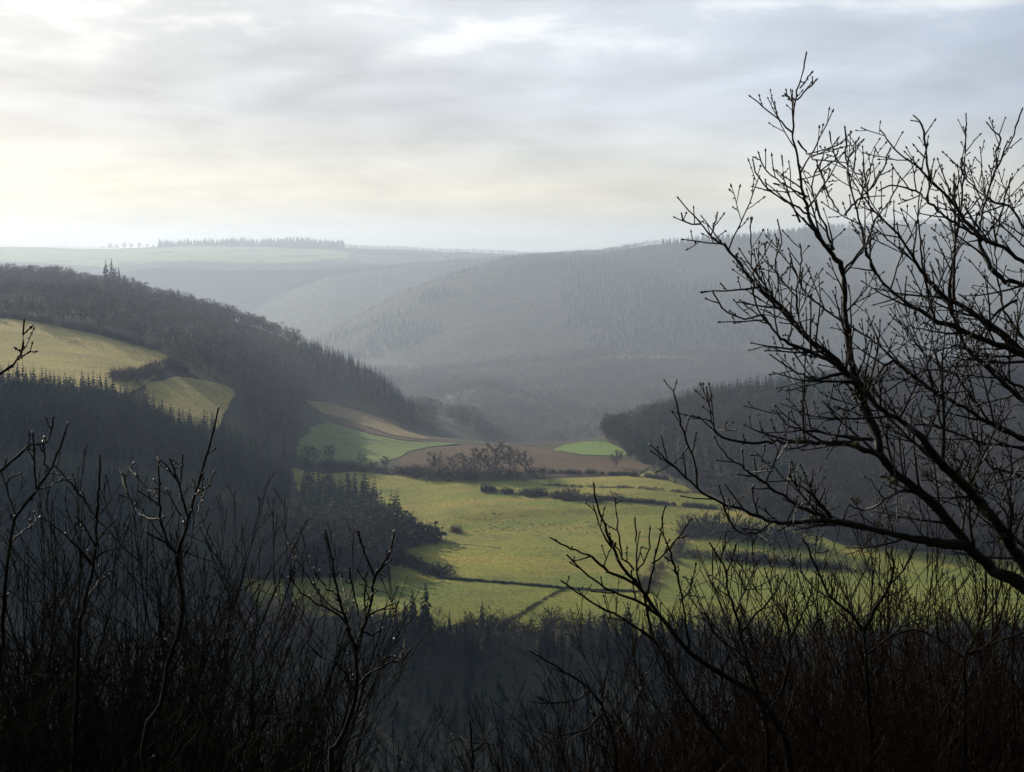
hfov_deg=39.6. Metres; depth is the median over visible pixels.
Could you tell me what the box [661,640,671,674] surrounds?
spruce tree
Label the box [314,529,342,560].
bare tree
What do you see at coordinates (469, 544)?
bank
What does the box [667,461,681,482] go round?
bare tree
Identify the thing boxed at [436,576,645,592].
hedge
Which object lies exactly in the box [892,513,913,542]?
bare tree
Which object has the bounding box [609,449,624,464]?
bare tree
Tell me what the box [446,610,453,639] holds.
spruce tree
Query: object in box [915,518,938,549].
bare tree
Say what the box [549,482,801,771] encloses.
sapling
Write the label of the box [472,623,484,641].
bare tree
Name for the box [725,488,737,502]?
bare tree
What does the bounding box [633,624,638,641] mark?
spruce tree
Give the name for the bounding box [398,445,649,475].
ploughed field
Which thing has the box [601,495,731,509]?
hedge
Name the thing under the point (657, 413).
woods
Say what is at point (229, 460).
spruce woods
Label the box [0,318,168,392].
meadow
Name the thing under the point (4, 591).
sapling
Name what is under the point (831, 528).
bare tree
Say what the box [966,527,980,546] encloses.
bare tree
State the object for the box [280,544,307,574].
bare tree
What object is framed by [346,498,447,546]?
scrub
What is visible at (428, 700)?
spruce tree
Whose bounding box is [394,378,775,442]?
woods
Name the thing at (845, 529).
bare tree
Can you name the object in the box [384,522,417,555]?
bare tree
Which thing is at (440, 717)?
spruce tree
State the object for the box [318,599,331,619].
bare tree
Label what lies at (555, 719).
spruce tree
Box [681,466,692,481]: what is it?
bare tree
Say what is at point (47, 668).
undergrowth
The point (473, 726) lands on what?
spruce tree
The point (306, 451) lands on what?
bare tree
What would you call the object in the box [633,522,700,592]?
hedge
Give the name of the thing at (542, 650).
spruce tree
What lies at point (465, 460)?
bare tree
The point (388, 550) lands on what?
bare tree
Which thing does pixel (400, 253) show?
woods
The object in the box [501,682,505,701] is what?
spruce tree
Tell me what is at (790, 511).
bare tree
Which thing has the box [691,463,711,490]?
bare tree
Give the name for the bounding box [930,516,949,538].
bare tree
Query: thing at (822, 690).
undergrowth
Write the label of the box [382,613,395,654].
spruce tree
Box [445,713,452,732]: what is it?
spruce tree
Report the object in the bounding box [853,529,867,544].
bare tree
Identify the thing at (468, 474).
hedge
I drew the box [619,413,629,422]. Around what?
bare tree
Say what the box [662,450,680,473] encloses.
bare tree
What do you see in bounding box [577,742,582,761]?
spruce tree
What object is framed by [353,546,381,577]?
bare tree
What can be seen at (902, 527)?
bare tree
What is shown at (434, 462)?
bare tree
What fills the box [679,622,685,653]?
spruce tree
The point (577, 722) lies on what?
spruce tree
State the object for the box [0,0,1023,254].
sky
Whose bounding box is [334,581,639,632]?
pasture
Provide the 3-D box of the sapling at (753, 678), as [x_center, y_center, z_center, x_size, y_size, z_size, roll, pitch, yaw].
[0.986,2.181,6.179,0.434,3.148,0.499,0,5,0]
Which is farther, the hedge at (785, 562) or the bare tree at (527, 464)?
the bare tree at (527, 464)
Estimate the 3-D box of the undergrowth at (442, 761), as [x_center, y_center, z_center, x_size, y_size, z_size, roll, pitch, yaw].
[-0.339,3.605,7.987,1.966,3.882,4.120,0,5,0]
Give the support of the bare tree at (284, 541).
on the terrain
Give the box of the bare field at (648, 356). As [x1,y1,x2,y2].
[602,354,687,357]
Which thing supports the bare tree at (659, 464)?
on the terrain
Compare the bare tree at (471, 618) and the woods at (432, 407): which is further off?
the woods at (432, 407)
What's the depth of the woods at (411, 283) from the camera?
4130.79 m
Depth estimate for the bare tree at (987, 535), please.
733.10 m
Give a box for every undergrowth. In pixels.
[0,444,435,771]
[427,749,461,771]
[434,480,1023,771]
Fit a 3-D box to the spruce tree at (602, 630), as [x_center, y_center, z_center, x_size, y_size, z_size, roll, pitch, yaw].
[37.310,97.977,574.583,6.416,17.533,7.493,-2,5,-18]
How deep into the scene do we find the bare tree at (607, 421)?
1118.92 m
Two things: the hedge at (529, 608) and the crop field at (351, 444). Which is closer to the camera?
the hedge at (529, 608)
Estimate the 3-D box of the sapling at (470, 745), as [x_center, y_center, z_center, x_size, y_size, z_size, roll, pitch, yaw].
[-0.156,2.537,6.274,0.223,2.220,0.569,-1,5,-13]
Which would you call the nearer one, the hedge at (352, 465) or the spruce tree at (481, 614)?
the spruce tree at (481, 614)
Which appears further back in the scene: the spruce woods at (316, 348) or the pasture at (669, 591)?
the spruce woods at (316, 348)
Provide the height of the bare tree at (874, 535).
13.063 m
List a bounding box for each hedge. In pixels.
[0,309,166,350]
[290,452,433,474]
[392,551,455,575]
[401,462,550,482]
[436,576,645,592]
[480,483,604,502]
[509,589,565,620]
[530,468,669,479]
[543,482,700,493]
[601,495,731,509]
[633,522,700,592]
[670,508,825,551]
[675,546,876,573]
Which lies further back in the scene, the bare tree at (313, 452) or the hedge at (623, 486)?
the bare tree at (313, 452)
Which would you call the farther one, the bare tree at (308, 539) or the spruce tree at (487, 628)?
the bare tree at (308, 539)
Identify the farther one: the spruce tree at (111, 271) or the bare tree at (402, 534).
the spruce tree at (111, 271)
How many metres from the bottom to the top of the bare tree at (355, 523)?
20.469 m
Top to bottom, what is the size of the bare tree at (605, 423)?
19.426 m
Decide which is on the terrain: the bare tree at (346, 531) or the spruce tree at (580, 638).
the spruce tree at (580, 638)
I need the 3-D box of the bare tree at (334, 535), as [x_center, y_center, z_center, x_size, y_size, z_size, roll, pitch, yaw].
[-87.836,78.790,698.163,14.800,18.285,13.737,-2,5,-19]
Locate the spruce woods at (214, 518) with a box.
[0,443,406,608]
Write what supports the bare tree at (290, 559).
on the terrain
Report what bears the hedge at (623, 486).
on the meadow at (522, 555)
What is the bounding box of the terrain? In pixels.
[0,220,1023,771]
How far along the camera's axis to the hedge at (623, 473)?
947.70 m
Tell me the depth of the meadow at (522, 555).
762.78 m
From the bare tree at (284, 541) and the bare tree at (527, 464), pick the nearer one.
the bare tree at (284, 541)
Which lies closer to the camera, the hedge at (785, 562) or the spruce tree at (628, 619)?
the spruce tree at (628, 619)
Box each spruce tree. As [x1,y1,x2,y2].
[102,259,110,288]
[107,258,114,285]
[113,267,118,289]
[281,560,294,606]
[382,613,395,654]
[386,635,392,659]
[390,723,396,741]
[391,687,401,717]
[392,637,398,658]
[393,707,400,726]
[400,600,407,633]
[404,588,421,645]
[416,582,435,639]
[424,678,432,705]
[435,725,439,740]
[437,701,442,721]
[440,671,447,694]
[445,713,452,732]
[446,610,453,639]
[446,672,453,694]
[451,623,460,656]
[469,711,475,732]
[470,690,481,724]
[476,733,482,751]
[479,601,484,627]
[482,615,492,650]
[495,670,500,691]
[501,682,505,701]
[505,729,512,757]
[537,616,554,656]
[551,624,555,648]
[551,714,557,742]
[557,627,566,652]
[571,707,581,735]
[575,620,581,649]
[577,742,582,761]
[578,723,582,747]
[581,699,588,714]
[583,607,595,647]
[597,607,610,648]
[601,623,611,658]
[611,627,620,655]
[619,602,633,641]
[628,716,631,729]
[632,642,638,665]
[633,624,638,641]
[635,647,644,684]
[638,620,644,642]
[652,638,661,675]
[659,627,665,662]
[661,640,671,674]
[667,609,675,646]
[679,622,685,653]
[679,664,686,686]
[680,626,693,665]
[687,606,695,645]
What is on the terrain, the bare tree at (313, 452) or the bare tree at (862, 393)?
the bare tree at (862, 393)
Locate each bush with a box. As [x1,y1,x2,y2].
[447,523,465,532]
[558,484,581,498]
[602,490,627,501]
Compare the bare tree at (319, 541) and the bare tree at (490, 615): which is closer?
the bare tree at (490, 615)
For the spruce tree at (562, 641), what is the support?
on the terrain
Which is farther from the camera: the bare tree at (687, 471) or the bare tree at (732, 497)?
the bare tree at (687, 471)
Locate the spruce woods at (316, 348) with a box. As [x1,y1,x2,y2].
[0,277,416,468]
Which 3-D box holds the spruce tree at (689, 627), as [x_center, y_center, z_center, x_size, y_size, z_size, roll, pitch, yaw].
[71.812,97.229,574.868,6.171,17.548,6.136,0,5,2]
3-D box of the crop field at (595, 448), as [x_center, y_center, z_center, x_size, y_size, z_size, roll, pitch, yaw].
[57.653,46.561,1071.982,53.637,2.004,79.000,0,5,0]
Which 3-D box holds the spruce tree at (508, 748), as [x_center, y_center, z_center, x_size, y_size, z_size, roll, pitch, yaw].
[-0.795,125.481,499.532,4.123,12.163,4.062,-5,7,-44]
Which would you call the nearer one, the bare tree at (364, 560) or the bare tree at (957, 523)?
the bare tree at (364, 560)
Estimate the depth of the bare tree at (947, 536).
732.56 m
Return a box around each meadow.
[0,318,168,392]
[144,376,235,429]
[242,468,1019,638]
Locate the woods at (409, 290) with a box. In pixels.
[307,215,1023,360]
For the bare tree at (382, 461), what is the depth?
975.58 m
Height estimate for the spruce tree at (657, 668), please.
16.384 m
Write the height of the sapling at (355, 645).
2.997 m
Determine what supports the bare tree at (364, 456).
on the terrain
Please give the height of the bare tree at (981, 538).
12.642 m
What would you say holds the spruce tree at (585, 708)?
on the terrain
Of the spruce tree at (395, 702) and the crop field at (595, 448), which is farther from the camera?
the crop field at (595, 448)
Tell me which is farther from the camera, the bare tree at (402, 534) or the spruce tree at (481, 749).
the bare tree at (402, 534)
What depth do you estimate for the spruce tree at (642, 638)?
578.72 m
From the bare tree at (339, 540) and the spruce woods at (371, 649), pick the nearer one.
the spruce woods at (371, 649)
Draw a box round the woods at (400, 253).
[343,244,608,260]
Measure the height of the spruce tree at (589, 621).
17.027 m
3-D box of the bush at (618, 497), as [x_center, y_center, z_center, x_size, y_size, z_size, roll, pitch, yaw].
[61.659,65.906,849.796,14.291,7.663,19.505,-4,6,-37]
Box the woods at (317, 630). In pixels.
[0,549,1023,732]
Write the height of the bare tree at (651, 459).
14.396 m
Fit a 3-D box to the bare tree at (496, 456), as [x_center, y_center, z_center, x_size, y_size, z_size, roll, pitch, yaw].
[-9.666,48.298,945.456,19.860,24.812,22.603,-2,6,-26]
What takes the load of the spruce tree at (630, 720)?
on the terrain
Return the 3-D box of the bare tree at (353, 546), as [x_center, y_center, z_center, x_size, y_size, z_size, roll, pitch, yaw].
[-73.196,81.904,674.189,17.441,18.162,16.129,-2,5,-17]
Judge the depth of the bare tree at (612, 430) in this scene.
1085.36 m
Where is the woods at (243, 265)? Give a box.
[0,255,541,306]
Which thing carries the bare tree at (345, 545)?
on the meadow at (522, 555)
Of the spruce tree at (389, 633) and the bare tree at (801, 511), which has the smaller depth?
the spruce tree at (389, 633)
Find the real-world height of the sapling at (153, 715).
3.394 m
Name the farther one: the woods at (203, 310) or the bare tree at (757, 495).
the woods at (203, 310)
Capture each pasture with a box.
[0,246,350,267]
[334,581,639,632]
[649,544,1023,635]
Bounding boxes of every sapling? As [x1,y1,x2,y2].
[0,318,53,472]
[0,421,70,722]
[41,451,132,771]
[117,406,218,771]
[287,527,411,771]
[439,712,494,771]
[529,650,647,771]
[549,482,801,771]
[693,542,788,771]
[731,567,815,742]
[786,516,935,771]
[877,551,1023,771]
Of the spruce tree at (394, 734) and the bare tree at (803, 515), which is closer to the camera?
the spruce tree at (394, 734)
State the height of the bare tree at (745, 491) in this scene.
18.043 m
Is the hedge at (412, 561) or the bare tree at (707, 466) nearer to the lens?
the hedge at (412, 561)
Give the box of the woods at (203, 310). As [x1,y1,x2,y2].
[0,263,420,450]
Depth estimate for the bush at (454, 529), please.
776.30 m
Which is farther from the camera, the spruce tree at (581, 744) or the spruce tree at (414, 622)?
the spruce tree at (414, 622)
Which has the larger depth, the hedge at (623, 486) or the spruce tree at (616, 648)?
the hedge at (623, 486)
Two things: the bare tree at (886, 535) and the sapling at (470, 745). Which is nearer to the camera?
the sapling at (470, 745)
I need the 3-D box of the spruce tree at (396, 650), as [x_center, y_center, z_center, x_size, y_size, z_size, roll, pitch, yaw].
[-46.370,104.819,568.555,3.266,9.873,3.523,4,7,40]
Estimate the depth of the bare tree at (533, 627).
580.01 m
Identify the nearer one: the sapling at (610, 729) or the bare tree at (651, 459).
the sapling at (610, 729)
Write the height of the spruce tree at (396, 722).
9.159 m
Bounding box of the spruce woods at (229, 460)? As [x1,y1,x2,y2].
[0,360,293,513]
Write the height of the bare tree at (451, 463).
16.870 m
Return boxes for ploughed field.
[324,414,422,440]
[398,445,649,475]
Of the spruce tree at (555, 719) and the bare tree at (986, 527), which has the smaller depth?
the spruce tree at (555, 719)
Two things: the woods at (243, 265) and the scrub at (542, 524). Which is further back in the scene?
the woods at (243, 265)
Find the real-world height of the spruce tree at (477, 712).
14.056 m
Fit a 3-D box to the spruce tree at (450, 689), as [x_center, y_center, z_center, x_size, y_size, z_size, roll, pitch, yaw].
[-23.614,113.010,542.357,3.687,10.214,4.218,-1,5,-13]
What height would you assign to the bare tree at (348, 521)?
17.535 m
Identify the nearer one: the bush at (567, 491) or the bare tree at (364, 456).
the bush at (567, 491)
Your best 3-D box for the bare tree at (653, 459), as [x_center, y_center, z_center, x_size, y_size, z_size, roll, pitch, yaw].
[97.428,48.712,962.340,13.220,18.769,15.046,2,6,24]
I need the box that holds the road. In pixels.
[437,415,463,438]
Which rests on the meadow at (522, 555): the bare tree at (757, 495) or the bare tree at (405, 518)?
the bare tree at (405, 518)
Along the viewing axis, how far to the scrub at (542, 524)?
787.65 m
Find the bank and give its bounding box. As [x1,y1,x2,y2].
[439,541,498,547]
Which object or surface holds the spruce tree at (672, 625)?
on the terrain
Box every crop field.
[295,422,460,464]
[553,441,626,454]
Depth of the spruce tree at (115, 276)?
1544.81 m
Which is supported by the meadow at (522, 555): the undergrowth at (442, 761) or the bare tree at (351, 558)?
the bare tree at (351, 558)
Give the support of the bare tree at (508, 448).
on the terrain
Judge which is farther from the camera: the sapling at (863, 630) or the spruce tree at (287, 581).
the spruce tree at (287, 581)
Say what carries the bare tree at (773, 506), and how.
on the terrain
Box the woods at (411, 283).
[212,242,640,341]
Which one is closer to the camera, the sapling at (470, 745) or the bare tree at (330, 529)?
the sapling at (470, 745)
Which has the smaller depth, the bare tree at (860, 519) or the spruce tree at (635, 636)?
the spruce tree at (635, 636)
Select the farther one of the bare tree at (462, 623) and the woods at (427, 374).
the woods at (427, 374)
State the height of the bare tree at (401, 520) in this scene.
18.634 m
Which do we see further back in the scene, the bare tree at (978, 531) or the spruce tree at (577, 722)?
the bare tree at (978, 531)
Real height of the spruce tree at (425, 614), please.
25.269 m
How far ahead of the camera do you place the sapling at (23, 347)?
5.19 m
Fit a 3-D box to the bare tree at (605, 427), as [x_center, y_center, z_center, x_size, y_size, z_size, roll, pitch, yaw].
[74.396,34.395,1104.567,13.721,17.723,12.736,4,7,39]
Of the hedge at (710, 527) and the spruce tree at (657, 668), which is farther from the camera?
the hedge at (710, 527)
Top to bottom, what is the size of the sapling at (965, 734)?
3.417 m
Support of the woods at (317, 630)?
on the terrain
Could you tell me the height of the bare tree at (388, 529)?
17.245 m
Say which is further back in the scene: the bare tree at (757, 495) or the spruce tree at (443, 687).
the bare tree at (757, 495)
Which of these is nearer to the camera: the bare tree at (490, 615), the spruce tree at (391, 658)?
the spruce tree at (391, 658)
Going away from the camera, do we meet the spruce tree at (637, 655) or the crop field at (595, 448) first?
the spruce tree at (637, 655)
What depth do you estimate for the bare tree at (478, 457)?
943.50 m
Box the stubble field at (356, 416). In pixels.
[304,399,429,438]
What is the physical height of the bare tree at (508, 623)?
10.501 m
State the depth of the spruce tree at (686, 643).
559.37 m
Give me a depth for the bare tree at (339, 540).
679.93 m
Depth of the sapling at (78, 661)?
5.91 m
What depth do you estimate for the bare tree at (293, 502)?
758.54 m
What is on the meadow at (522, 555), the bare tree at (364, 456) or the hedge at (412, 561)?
the hedge at (412, 561)
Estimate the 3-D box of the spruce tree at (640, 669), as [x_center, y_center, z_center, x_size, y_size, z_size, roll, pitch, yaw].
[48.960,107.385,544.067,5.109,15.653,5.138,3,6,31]
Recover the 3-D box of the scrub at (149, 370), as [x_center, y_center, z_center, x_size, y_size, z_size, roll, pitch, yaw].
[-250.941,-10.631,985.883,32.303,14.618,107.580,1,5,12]
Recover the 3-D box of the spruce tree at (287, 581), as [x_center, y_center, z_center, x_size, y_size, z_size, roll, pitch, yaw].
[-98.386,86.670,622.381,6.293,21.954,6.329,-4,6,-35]
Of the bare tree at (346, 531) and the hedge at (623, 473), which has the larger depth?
the hedge at (623, 473)
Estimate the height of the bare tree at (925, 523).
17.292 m
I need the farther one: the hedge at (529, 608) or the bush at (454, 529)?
the bush at (454, 529)
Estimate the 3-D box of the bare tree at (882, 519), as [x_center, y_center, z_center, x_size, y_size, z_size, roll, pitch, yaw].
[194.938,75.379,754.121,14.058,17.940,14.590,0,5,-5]
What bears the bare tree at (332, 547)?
on the terrain
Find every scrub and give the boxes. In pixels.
[106,357,190,384]
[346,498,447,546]
[432,512,632,540]
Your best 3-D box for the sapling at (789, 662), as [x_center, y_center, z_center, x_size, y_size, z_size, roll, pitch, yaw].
[1.136,2.332,6.754,0.264,3.042,0.767,-1,5,-13]
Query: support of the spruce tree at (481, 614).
on the terrain
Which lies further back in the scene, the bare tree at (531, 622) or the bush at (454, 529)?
the bush at (454, 529)
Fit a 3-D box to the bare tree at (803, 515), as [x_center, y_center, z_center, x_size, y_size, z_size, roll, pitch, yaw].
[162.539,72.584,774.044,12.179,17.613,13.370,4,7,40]
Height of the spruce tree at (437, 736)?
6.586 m
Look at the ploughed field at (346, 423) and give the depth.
1144.93 m
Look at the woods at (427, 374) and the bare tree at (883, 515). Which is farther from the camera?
the woods at (427, 374)
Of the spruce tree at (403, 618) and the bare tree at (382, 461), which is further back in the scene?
the bare tree at (382, 461)
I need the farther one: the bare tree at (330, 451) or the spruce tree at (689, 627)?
the bare tree at (330, 451)
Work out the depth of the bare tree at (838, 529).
766.61 m
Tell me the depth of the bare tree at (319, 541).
688.53 m
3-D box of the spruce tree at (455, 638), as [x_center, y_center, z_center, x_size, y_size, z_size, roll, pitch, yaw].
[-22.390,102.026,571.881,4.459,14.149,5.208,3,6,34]
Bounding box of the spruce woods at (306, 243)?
[158,236,344,249]
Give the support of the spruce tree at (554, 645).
on the terrain
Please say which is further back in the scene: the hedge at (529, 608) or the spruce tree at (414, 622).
the hedge at (529, 608)
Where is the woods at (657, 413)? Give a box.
[611,351,1023,552]
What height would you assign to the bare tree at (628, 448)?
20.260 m
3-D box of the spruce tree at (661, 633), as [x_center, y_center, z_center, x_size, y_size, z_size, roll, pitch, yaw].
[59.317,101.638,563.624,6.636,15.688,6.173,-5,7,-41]
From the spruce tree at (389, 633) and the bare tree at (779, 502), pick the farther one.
the bare tree at (779, 502)
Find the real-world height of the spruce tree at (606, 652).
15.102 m
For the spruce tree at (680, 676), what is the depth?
541.70 m
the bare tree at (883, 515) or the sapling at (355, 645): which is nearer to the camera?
the sapling at (355, 645)
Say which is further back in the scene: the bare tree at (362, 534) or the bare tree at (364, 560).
the bare tree at (362, 534)
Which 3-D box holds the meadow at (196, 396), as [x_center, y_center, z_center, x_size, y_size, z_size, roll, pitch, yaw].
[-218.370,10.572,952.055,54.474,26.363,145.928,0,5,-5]
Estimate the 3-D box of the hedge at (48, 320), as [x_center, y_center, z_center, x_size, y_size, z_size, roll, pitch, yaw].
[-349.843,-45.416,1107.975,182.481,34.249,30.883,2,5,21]
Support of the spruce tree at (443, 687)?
on the terrain
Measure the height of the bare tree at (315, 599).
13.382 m
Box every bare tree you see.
[270,534,297,559]
[280,496,306,513]
[280,542,307,570]
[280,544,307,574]
[288,534,317,568]
[299,445,314,456]
[308,590,320,612]
[309,447,321,458]
[309,537,324,555]
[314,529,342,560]
[316,523,336,552]
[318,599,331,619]
[321,534,351,568]
[322,445,335,458]
[326,529,343,544]
[334,537,357,567]
[336,525,358,543]
[337,535,354,562]
[342,518,358,530]
[342,540,374,574]
[343,513,366,534]
[345,548,367,577]
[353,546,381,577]
[354,528,375,549]
[357,452,367,462]
[377,525,403,548]
[379,456,390,465]
[379,539,398,567]
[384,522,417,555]
[390,516,413,546]
[397,514,411,528]
[426,451,445,469]
[441,453,459,472]
[455,452,476,470]
[457,618,471,638]
[461,611,480,630]
[468,447,492,469]
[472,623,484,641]
[481,441,509,468]
[489,612,497,633]
[500,445,519,473]
[502,617,516,634]
[514,449,535,472]
[518,618,535,644]
[528,624,539,644]
[598,416,612,437]
[599,416,616,436]
[600,420,613,440]
[605,420,623,444]
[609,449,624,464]
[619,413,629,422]
[619,433,641,457]
[647,445,663,470]
[647,451,655,468]
[649,51,1023,594]
[656,453,667,468]
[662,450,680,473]
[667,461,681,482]
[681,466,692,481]
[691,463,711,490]
[694,462,714,491]
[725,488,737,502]
[730,492,743,509]
[739,483,756,510]
[744,481,770,513]
[767,494,787,518]
[773,491,796,520]
[782,500,805,519]
[791,499,809,526]
[801,505,818,533]
[822,526,834,538]
[834,513,843,536]
[836,511,858,542]
[850,509,878,539]
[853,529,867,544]
[864,510,885,535]
[868,521,880,544]
[869,513,892,542]
[876,522,896,546]
[891,516,914,548]
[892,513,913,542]
[901,520,929,548]
[913,514,934,544]
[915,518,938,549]
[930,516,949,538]
[939,521,960,552]
[939,528,954,553]
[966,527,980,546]
[969,523,987,546]
[975,534,991,552]
[976,519,999,553]
[979,522,1002,547]
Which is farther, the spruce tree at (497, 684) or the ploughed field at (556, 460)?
the ploughed field at (556, 460)
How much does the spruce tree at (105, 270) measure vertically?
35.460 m
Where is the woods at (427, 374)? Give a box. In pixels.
[361,309,1023,398]
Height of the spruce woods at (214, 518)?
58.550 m
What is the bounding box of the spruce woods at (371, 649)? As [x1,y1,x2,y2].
[0,565,1023,771]
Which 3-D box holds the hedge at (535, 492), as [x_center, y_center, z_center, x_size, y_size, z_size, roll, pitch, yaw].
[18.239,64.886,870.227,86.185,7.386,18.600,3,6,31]
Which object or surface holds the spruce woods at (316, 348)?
on the terrain

